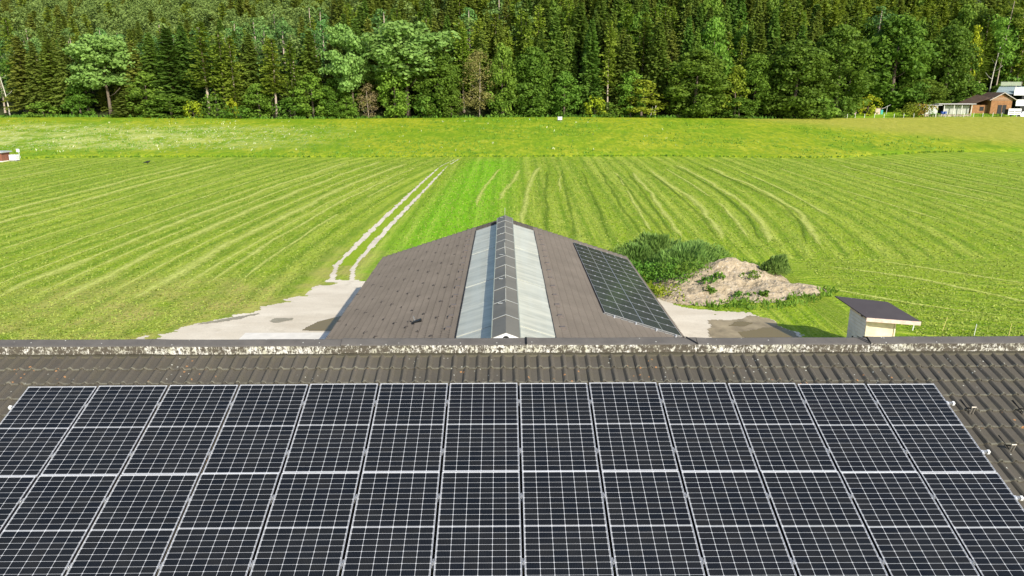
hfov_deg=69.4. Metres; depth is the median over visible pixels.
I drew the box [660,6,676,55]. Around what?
larch
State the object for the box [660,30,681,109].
spruce
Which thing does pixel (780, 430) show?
solar panel
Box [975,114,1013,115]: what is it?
hedge
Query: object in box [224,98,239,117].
bush
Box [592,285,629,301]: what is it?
solar panel
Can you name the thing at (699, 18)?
spruce
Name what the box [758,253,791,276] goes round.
willow bush
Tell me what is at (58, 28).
spruce
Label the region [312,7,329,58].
pine
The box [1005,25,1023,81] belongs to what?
larch
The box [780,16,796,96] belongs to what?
spruce
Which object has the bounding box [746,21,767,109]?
spruce
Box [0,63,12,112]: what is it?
pine
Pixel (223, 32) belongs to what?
pine
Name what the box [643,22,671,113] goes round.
spruce
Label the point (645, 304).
solar panel
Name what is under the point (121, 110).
spruce
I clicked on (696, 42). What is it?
spruce
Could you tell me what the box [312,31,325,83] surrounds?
pine
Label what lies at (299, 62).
spruce
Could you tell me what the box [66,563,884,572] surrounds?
mounting rail
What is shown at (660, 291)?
leafy shrub
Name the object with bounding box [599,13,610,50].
spruce
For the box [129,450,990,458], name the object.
mounting rail
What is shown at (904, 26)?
broadleaf tree
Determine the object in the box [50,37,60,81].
spruce
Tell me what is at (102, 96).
spruce
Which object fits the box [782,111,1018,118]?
garden lawn
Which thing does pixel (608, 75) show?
larch
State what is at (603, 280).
solar panel
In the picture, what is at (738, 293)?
weed clump
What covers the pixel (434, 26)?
spruce
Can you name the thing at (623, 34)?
spruce
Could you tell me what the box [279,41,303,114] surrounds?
larch
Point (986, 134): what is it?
meadow
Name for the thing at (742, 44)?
larch
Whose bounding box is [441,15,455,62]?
spruce
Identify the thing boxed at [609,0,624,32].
spruce
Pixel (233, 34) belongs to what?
spruce
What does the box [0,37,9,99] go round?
pine
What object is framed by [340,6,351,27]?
larch
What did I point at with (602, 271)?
solar panel
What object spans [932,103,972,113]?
garden shed
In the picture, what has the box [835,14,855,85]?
larch
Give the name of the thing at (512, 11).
larch
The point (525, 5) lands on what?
spruce
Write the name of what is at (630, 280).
solar panel
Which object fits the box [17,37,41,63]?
pine
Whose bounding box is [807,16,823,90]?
spruce
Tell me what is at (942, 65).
larch
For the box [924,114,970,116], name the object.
stone wall
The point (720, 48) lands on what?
broadleaf tree
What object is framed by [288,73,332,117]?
broadleaf tree
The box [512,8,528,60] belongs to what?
larch
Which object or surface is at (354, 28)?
spruce
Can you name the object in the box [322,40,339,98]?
spruce
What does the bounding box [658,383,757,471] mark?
solar panel
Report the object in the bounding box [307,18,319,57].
larch
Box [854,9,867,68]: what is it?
larch
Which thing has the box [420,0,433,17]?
spruce
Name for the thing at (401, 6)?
spruce
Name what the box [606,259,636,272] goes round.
solar panel
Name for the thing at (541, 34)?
spruce
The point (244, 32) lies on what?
spruce
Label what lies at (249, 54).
spruce
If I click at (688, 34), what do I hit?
spruce
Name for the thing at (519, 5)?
pine
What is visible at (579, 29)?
spruce
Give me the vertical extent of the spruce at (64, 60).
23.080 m
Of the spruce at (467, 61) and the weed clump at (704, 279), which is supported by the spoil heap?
the weed clump at (704, 279)
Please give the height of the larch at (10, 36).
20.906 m
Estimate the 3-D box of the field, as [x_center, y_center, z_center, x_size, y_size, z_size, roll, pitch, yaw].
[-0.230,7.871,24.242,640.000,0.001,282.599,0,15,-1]
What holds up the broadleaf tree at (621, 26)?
on the hill
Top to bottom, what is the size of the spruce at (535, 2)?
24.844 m
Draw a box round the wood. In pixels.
[0,0,1023,86]
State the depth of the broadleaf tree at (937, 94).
229.69 m
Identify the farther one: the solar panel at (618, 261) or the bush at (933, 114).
the bush at (933, 114)
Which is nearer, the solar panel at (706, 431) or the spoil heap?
the solar panel at (706, 431)
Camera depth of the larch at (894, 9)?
242.58 m
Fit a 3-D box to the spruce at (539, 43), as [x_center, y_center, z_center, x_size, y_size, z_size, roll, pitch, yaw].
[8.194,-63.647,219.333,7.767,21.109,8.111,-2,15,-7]
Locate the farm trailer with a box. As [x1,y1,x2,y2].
[1004,109,1021,116]
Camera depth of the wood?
257.33 m
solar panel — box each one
[0,386,96,476]
[0,475,117,575]
[0,476,36,532]
[41,385,167,475]
[65,474,198,575]
[122,385,238,474]
[157,473,279,575]
[203,384,307,473]
[249,472,359,575]
[283,383,377,472]
[342,472,439,575]
[363,383,447,471]
[433,471,524,575]
[443,383,520,471]
[520,383,598,470]
[522,471,614,575]
[573,242,602,254]
[575,246,604,258]
[577,250,606,262]
[579,254,609,267]
[581,259,612,272]
[583,263,615,277]
[585,268,619,283]
[587,273,622,288]
[589,382,677,471]
[590,279,625,294]
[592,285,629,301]
[595,291,633,308]
[598,298,637,315]
[601,251,629,262]
[601,305,642,324]
[602,471,704,575]
[603,255,632,267]
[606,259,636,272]
[608,264,639,276]
[611,268,643,282]
[614,273,646,287]
[617,278,651,293]
[620,284,655,299]
[624,290,659,305]
[627,296,664,312]
[631,302,669,319]
[635,309,675,327]
[639,316,681,336]
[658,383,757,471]
[681,471,796,575]
[728,383,836,472]
[761,471,887,575]
[797,384,916,473]
[841,472,979,575]
[867,384,995,473]
[920,472,1023,575]
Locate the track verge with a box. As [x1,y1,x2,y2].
[333,159,460,265]
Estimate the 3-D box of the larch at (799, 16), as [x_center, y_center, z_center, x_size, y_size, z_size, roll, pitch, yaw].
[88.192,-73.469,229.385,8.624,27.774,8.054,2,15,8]
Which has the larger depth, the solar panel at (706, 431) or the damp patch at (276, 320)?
the damp patch at (276, 320)
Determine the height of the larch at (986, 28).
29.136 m
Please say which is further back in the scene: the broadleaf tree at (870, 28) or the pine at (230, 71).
the broadleaf tree at (870, 28)
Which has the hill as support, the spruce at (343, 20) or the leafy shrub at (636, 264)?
the spruce at (343, 20)
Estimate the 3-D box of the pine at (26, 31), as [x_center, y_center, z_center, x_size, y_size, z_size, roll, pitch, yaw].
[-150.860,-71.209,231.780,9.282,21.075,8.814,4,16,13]
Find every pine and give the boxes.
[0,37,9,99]
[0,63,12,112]
[1,47,25,111]
[4,31,26,52]
[14,25,41,50]
[14,29,27,45]
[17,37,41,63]
[57,34,71,44]
[60,27,74,62]
[71,41,90,110]
[93,27,106,35]
[109,30,118,36]
[136,33,158,60]
[151,22,168,37]
[189,25,210,89]
[203,58,222,109]
[213,30,238,66]
[216,52,241,111]
[225,21,243,45]
[234,33,264,81]
[242,17,265,62]
[248,16,270,73]
[251,25,278,88]
[255,35,280,108]
[255,44,261,76]
[259,11,285,79]
[259,29,283,73]
[272,20,298,96]
[274,17,296,71]
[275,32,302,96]
[295,26,322,73]
[296,5,324,49]
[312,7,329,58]
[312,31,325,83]
[315,19,330,82]
[365,8,389,103]
[452,17,474,53]
[453,7,477,58]
[482,0,513,32]
[509,1,536,49]
[852,6,896,72]
[994,0,1023,91]
[1007,1,1023,80]
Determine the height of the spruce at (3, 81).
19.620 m
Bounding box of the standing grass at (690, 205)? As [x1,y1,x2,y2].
[545,165,1021,242]
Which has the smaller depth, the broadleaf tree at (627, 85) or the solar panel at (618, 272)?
the solar panel at (618, 272)
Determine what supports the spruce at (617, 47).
on the hill
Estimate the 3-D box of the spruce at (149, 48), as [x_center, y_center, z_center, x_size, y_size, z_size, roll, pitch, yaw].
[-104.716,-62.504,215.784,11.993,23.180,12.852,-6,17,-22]
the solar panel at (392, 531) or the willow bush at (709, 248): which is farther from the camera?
the willow bush at (709, 248)
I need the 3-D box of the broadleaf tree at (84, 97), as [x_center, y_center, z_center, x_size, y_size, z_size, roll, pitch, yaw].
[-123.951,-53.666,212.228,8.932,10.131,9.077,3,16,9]
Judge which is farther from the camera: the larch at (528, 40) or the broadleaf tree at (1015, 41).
the broadleaf tree at (1015, 41)
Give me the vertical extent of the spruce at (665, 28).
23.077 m
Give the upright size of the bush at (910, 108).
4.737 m
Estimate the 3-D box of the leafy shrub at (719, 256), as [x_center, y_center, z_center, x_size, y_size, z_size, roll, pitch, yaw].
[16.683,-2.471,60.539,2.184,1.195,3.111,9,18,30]
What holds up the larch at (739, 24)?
on the hill
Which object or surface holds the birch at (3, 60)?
on the hill
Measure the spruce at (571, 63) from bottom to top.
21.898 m
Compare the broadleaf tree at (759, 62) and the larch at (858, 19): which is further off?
the larch at (858, 19)
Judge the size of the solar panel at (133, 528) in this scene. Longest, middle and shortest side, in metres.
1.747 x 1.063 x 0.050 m
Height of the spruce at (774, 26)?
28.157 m
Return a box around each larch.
[0,18,13,51]
[3,33,19,85]
[51,16,63,42]
[131,40,144,78]
[156,27,162,46]
[181,22,226,115]
[204,30,240,114]
[217,34,248,112]
[259,34,283,117]
[260,38,287,116]
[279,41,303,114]
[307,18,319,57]
[317,35,325,81]
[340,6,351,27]
[341,2,354,26]
[370,10,382,94]
[388,8,401,22]
[414,11,422,23]
[422,17,431,93]
[448,18,474,97]
[451,26,476,111]
[453,0,473,43]
[467,18,490,82]
[467,22,479,54]
[487,13,498,55]
[504,26,515,77]
[507,0,520,54]
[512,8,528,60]
[514,13,535,72]
[521,31,534,101]
[527,3,548,48]
[552,0,569,18]
[559,0,575,52]
[596,20,620,109]
[616,3,639,64]
[632,12,654,76]
[650,6,661,30]
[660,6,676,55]
[668,5,680,51]
[724,31,734,92]
[726,35,752,112]
[731,21,743,48]
[745,9,753,23]
[767,0,796,41]
[792,4,808,40]
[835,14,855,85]
[847,10,865,90]
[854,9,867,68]
[884,7,898,96]
[924,15,938,78]
[936,32,952,86]
[969,8,1000,82]
[972,33,988,81]
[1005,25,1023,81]
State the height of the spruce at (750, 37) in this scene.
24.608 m
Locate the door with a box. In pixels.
[997,105,1006,113]
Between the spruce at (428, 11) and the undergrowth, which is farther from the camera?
the spruce at (428, 11)
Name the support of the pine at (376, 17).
on the hill
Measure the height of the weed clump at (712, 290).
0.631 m
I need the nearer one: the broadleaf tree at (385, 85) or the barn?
the barn
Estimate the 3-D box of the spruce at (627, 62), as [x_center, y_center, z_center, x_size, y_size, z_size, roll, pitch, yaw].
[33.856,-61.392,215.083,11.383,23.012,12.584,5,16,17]
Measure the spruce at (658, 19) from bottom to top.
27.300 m
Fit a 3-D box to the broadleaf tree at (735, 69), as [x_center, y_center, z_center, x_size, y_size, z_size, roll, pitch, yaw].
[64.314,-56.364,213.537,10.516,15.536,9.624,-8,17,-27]
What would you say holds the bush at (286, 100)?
on the hill
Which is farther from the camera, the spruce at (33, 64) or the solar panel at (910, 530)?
the spruce at (33, 64)
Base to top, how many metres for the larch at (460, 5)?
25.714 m
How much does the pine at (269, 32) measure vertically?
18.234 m
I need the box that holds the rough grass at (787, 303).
[608,248,842,310]
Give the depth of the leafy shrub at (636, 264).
54.77 m
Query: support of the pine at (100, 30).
on the hill
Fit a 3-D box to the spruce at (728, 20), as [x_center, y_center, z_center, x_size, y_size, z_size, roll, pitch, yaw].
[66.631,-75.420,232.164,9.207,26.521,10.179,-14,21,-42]
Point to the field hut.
(4, 155)
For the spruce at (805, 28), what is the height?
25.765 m
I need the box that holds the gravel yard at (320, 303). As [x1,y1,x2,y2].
[137,279,801,339]
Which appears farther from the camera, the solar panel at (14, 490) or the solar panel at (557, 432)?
the solar panel at (557, 432)
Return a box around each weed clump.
[697,275,717,283]
[702,285,716,294]
[711,271,725,279]
[733,290,751,297]
[739,269,761,278]
[753,290,769,296]
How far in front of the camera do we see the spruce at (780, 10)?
234.58 m
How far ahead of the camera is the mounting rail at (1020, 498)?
9.56 m
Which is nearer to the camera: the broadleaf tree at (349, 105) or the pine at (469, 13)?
the broadleaf tree at (349, 105)
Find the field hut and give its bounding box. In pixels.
[0,151,11,161]
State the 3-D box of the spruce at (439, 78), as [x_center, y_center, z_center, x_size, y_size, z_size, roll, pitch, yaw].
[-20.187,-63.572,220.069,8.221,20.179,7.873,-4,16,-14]
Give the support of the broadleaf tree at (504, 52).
on the hill
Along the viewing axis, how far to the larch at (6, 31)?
240.76 m
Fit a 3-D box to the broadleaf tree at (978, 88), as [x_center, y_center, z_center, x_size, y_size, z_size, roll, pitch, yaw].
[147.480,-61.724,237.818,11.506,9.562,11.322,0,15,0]
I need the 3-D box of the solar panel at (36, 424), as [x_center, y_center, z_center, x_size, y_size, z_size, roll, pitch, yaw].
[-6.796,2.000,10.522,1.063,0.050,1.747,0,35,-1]
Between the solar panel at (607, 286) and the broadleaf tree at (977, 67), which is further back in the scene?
the broadleaf tree at (977, 67)
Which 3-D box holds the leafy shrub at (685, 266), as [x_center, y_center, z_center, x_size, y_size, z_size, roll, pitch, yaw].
[12.688,-1.448,53.995,4.111,1.648,3.581,0,15,-1]
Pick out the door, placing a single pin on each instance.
(1000, 107)
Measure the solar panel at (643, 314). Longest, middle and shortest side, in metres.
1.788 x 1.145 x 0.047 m
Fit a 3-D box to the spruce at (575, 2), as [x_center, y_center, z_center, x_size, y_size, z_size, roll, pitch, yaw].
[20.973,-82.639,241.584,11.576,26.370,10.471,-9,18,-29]
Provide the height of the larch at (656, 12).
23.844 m
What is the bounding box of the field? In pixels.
[0,152,1023,339]
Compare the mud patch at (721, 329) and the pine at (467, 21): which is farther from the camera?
the pine at (467, 21)
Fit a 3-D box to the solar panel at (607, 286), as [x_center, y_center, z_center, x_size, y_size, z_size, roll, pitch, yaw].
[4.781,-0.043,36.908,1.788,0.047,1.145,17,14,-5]
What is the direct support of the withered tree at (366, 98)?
on the hill
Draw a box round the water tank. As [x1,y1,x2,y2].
[8,154,19,160]
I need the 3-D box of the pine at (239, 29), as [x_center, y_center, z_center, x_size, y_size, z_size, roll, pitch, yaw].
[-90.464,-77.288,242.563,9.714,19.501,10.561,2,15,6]
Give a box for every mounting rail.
[8,401,955,409]
[19,496,1023,505]
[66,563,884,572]
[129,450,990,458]
[603,313,678,336]
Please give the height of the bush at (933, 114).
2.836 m
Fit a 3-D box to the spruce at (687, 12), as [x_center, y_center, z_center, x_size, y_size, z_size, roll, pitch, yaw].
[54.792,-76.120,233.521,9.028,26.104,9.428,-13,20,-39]
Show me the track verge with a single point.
(351, 258)
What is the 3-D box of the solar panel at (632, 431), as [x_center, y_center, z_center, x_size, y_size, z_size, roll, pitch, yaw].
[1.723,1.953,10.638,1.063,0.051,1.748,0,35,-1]
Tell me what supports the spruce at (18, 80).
on the hill
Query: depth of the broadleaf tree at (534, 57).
210.67 m
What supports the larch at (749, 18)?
on the hill
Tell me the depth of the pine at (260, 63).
215.36 m
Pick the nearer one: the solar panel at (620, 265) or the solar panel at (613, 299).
the solar panel at (613, 299)
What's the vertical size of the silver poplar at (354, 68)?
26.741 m
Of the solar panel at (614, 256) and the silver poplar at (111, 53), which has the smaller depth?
the solar panel at (614, 256)
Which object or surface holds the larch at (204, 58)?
on the hill
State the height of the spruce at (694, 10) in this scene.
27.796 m
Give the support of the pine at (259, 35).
on the hill
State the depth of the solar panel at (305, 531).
9.14 m
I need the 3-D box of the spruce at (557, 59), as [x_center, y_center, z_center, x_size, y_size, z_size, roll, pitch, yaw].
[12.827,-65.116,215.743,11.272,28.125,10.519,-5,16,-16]
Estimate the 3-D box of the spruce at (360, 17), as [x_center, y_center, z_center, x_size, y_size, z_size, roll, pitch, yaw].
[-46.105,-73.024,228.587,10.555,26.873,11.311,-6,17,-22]
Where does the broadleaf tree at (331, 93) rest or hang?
on the hill
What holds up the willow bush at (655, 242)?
on the field
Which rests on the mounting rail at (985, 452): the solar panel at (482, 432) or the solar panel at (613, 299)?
the solar panel at (482, 432)
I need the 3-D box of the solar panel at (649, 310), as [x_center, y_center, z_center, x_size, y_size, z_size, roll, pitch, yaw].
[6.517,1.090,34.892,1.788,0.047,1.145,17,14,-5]
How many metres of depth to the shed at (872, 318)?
38.97 m
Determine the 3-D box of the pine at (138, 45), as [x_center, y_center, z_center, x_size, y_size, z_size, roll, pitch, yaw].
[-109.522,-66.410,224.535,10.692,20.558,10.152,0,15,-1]
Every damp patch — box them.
[200,313,258,323]
[271,318,292,322]
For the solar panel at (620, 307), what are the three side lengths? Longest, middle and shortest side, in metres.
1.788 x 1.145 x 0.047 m
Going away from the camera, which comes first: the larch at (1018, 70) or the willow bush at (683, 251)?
the willow bush at (683, 251)
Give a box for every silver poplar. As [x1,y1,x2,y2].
[62,34,140,116]
[315,23,378,116]
[360,19,460,116]
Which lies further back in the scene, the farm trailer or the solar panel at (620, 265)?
the farm trailer
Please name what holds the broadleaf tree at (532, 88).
on the hill
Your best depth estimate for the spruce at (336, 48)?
221.50 m
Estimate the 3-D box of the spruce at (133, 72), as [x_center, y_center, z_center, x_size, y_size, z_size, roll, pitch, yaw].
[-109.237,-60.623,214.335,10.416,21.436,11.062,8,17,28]
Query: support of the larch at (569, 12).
on the hill
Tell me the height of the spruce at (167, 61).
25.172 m
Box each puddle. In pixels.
[303,316,340,330]
[729,321,751,325]
[738,327,797,337]
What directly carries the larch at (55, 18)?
on the hill
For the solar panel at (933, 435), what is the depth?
10.54 m
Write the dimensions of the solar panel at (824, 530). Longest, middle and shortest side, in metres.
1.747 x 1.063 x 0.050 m
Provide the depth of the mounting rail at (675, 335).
31.98 m
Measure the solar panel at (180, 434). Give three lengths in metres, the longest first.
1.748 x 1.063 x 0.051 m
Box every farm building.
[0,335,1023,575]
[997,82,1023,110]
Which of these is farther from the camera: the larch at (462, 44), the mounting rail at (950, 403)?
the larch at (462, 44)
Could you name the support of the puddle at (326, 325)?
on the gravel yard at (320, 303)
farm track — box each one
[330,162,448,280]
[349,160,456,280]
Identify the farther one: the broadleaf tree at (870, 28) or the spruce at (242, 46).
the broadleaf tree at (870, 28)
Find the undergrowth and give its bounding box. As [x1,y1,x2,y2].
[0,113,819,118]
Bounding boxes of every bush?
[21,101,66,116]
[182,99,203,117]
[196,94,229,117]
[219,105,257,118]
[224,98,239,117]
[272,97,308,118]
[411,92,445,117]
[487,92,515,116]
[584,95,607,116]
[597,102,623,117]
[602,229,682,255]
[619,242,657,273]
[643,240,715,274]
[672,239,740,261]
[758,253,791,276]
[793,93,842,118]
[832,96,860,117]
[857,94,882,115]
[883,106,904,111]
[892,102,933,116]
[912,103,938,116]
[928,108,940,116]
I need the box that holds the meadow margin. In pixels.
[21,150,963,158]
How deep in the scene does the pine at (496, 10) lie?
239.59 m
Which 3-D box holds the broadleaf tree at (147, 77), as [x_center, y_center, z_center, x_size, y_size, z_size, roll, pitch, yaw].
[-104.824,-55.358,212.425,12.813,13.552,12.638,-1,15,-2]
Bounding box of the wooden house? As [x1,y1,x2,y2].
[959,92,1016,113]
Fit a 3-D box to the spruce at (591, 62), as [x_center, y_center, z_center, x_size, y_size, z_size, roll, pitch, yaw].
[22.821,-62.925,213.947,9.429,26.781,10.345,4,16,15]
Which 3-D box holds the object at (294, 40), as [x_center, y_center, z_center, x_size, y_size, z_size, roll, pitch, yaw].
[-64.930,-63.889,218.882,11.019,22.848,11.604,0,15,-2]
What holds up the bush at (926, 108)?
on the hill
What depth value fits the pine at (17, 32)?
236.26 m
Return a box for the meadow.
[0,117,1023,158]
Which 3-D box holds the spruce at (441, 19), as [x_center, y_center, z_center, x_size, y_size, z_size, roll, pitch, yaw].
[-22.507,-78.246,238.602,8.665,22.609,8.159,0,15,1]
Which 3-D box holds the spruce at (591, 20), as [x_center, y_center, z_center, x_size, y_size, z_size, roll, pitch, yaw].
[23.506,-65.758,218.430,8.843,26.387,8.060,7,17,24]
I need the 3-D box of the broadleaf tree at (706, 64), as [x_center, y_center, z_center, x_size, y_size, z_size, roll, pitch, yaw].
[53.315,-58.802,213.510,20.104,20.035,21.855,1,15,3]
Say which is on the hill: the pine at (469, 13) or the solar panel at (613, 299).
the pine at (469, 13)
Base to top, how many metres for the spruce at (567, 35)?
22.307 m
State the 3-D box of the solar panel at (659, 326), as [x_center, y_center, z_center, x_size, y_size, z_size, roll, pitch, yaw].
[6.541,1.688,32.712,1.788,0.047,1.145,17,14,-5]
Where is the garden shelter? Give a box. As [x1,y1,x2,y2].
[849,105,889,114]
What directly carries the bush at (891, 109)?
on the garden lawn at (889, 114)
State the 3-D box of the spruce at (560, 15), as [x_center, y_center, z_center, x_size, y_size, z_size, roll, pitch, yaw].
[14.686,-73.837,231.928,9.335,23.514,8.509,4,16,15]
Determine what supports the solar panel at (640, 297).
on the barn
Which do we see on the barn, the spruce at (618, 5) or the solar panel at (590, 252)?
the solar panel at (590, 252)
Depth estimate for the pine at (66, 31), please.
232.76 m
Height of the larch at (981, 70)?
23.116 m
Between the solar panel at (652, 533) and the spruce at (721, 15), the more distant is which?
the spruce at (721, 15)
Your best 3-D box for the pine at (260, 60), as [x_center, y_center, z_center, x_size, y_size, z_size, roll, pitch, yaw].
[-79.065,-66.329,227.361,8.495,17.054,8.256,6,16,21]
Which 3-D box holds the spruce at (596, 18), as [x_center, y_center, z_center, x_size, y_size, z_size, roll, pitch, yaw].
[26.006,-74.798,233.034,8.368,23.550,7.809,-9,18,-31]
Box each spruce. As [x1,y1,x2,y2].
[0,34,40,115]
[0,61,11,93]
[22,41,54,113]
[34,38,70,114]
[36,27,43,46]
[41,24,47,38]
[48,35,87,113]
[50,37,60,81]
[52,18,66,55]
[93,68,118,111]
[106,91,140,116]
[112,69,127,102]
[116,40,151,116]
[124,29,136,44]
[135,21,143,58]
[136,32,160,111]
[147,28,201,117]
[166,26,205,112]
[188,43,204,96]
[189,37,209,92]
[203,37,212,77]
[209,43,228,104]
[216,19,225,53]
[231,30,239,57]
[233,43,240,100]
[236,34,274,112]
[237,43,248,112]
[240,28,246,48]
[290,16,307,70]
[296,30,326,116]
[297,46,303,76]
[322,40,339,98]
[326,42,343,77]
[340,14,347,75]
[351,19,369,111]
[354,17,386,112]
[356,6,374,87]
[362,0,370,21]
[386,60,410,111]
[397,0,409,22]
[403,25,422,110]
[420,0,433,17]
[421,0,437,54]
[425,18,439,91]
[431,44,451,106]
[437,10,444,31]
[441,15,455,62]
[444,0,455,61]
[457,21,472,95]
[471,31,494,108]
[483,10,494,87]
[488,19,512,106]
[500,4,515,63]
[517,0,532,56]
[527,0,533,27]
[530,36,544,100]
[531,0,538,28]
[531,0,551,46]
[536,28,546,51]
[542,10,551,56]
[543,14,571,111]
[558,13,564,54]
[561,25,577,84]
[563,33,579,103]
[566,0,577,29]
[571,2,588,79]
[574,22,605,115]
[575,19,604,109]
[577,34,587,100]
[592,0,609,30]
[592,0,610,19]
[592,12,600,41]
[597,21,614,100]
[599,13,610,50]
[600,11,621,110]
[607,36,643,116]
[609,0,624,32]
[617,27,626,62]
[627,0,640,66]
[630,0,641,14]
[640,15,670,103]
[641,0,651,37]
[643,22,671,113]
[654,0,668,22]
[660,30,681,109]
[664,26,669,50]
[666,18,672,44]
[676,0,692,52]
[676,4,691,58]
[677,16,693,87]
[682,27,706,108]
[691,0,699,27]
[694,6,704,41]
[701,6,713,47]
[718,12,728,80]
[723,4,733,51]
[724,0,737,35]
[730,0,748,40]
[735,20,755,86]
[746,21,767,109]
[750,0,766,53]
[763,36,782,110]
[765,9,780,60]
[778,0,791,13]
[778,8,782,33]
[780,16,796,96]
[784,25,809,97]
[789,0,802,32]
[801,12,807,39]
[807,4,825,39]
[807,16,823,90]
[811,9,823,45]
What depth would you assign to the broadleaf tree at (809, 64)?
209.20 m
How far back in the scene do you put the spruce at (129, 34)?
236.62 m
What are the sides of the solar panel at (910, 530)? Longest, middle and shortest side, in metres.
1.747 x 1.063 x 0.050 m
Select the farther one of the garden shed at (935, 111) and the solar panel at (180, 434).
the garden shed at (935, 111)
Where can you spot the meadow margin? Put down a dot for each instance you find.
(488, 155)
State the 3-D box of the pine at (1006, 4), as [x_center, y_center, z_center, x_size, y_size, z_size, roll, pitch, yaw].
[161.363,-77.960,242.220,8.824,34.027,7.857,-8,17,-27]
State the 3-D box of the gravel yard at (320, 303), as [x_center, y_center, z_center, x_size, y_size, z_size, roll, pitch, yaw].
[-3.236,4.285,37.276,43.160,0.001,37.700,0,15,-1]
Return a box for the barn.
[325,215,683,338]
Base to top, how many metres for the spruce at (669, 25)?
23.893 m
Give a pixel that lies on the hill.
(471, 111)
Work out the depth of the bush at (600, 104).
212.06 m
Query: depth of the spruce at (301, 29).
229.94 m
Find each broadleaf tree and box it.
[60,84,98,115]
[123,71,168,117]
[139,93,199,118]
[240,83,275,117]
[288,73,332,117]
[318,77,356,118]
[334,95,359,118]
[376,63,411,117]
[411,50,464,116]
[437,87,464,117]
[484,42,519,116]
[508,46,553,116]
[515,75,549,116]
[546,70,583,115]
[548,0,563,19]
[615,70,647,116]
[616,20,633,44]
[623,79,669,115]
[627,11,653,78]
[662,48,732,117]
[690,15,737,105]
[699,0,723,22]
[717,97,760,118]
[719,65,750,117]
[732,24,755,63]
[736,52,777,117]
[759,39,838,118]
[804,24,879,116]
[848,16,878,83]
[860,12,941,109]
[881,35,910,95]
[898,79,951,108]
[917,24,981,104]
[944,31,982,94]
[954,81,987,104]
[958,25,982,99]
[990,84,1000,91]
[992,14,1023,89]
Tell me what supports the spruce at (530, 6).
on the hill
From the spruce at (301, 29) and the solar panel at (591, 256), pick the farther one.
the spruce at (301, 29)
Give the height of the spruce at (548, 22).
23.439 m
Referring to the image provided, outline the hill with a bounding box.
[0,0,1012,118]
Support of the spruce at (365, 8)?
on the hill
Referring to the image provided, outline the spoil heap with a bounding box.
[653,257,825,305]
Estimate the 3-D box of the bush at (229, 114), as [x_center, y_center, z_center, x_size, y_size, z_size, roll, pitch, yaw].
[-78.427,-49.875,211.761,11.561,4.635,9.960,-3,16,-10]
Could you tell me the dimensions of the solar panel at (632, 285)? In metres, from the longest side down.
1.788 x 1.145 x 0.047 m
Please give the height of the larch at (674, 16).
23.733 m
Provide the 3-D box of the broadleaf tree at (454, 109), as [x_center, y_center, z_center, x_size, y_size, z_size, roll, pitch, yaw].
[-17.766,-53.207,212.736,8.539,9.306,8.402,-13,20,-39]
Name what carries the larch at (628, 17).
on the hill
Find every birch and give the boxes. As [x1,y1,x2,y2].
[0,51,14,114]
[986,14,1018,91]
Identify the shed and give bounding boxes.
[835,296,920,336]
[917,105,942,114]
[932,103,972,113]
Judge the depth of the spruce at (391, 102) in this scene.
217.54 m
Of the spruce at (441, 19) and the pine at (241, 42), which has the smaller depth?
the pine at (241, 42)
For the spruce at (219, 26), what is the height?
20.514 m
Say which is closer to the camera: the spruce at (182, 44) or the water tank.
the water tank
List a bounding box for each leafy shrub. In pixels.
[629,258,658,279]
[641,257,703,286]
[648,280,684,299]
[660,256,711,278]
[707,249,730,259]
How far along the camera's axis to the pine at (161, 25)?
237.15 m
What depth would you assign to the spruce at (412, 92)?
219.45 m
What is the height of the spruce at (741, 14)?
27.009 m
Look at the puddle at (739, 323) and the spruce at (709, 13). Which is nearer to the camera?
the puddle at (739, 323)
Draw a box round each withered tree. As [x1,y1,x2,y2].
[356,83,378,117]
[459,49,496,115]
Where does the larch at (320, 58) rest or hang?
on the hill
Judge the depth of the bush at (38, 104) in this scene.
210.87 m
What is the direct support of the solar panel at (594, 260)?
on the barn
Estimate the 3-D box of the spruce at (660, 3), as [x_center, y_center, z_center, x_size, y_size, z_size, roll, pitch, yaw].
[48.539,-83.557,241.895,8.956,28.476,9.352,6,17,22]
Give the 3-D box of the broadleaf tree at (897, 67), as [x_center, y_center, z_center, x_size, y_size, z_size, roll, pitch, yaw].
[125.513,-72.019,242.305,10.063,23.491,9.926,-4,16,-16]
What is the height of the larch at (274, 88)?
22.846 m
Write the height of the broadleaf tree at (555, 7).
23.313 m
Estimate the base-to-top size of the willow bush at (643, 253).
2.083 m
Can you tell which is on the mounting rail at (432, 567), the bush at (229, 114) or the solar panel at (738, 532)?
the solar panel at (738, 532)
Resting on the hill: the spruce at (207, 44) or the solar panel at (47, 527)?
the spruce at (207, 44)
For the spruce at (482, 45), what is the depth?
218.48 m
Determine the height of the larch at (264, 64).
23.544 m
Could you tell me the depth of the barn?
33.52 m
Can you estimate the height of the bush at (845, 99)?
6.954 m
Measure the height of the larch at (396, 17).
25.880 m
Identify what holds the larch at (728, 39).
on the hill
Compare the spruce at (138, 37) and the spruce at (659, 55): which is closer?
the spruce at (659, 55)
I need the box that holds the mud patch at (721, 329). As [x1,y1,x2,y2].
[707,315,798,337]
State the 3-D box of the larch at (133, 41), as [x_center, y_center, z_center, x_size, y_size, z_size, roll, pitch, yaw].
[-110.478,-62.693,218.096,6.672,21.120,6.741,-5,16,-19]
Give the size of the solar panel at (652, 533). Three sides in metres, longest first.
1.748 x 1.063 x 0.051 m
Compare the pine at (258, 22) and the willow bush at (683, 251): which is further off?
the pine at (258, 22)

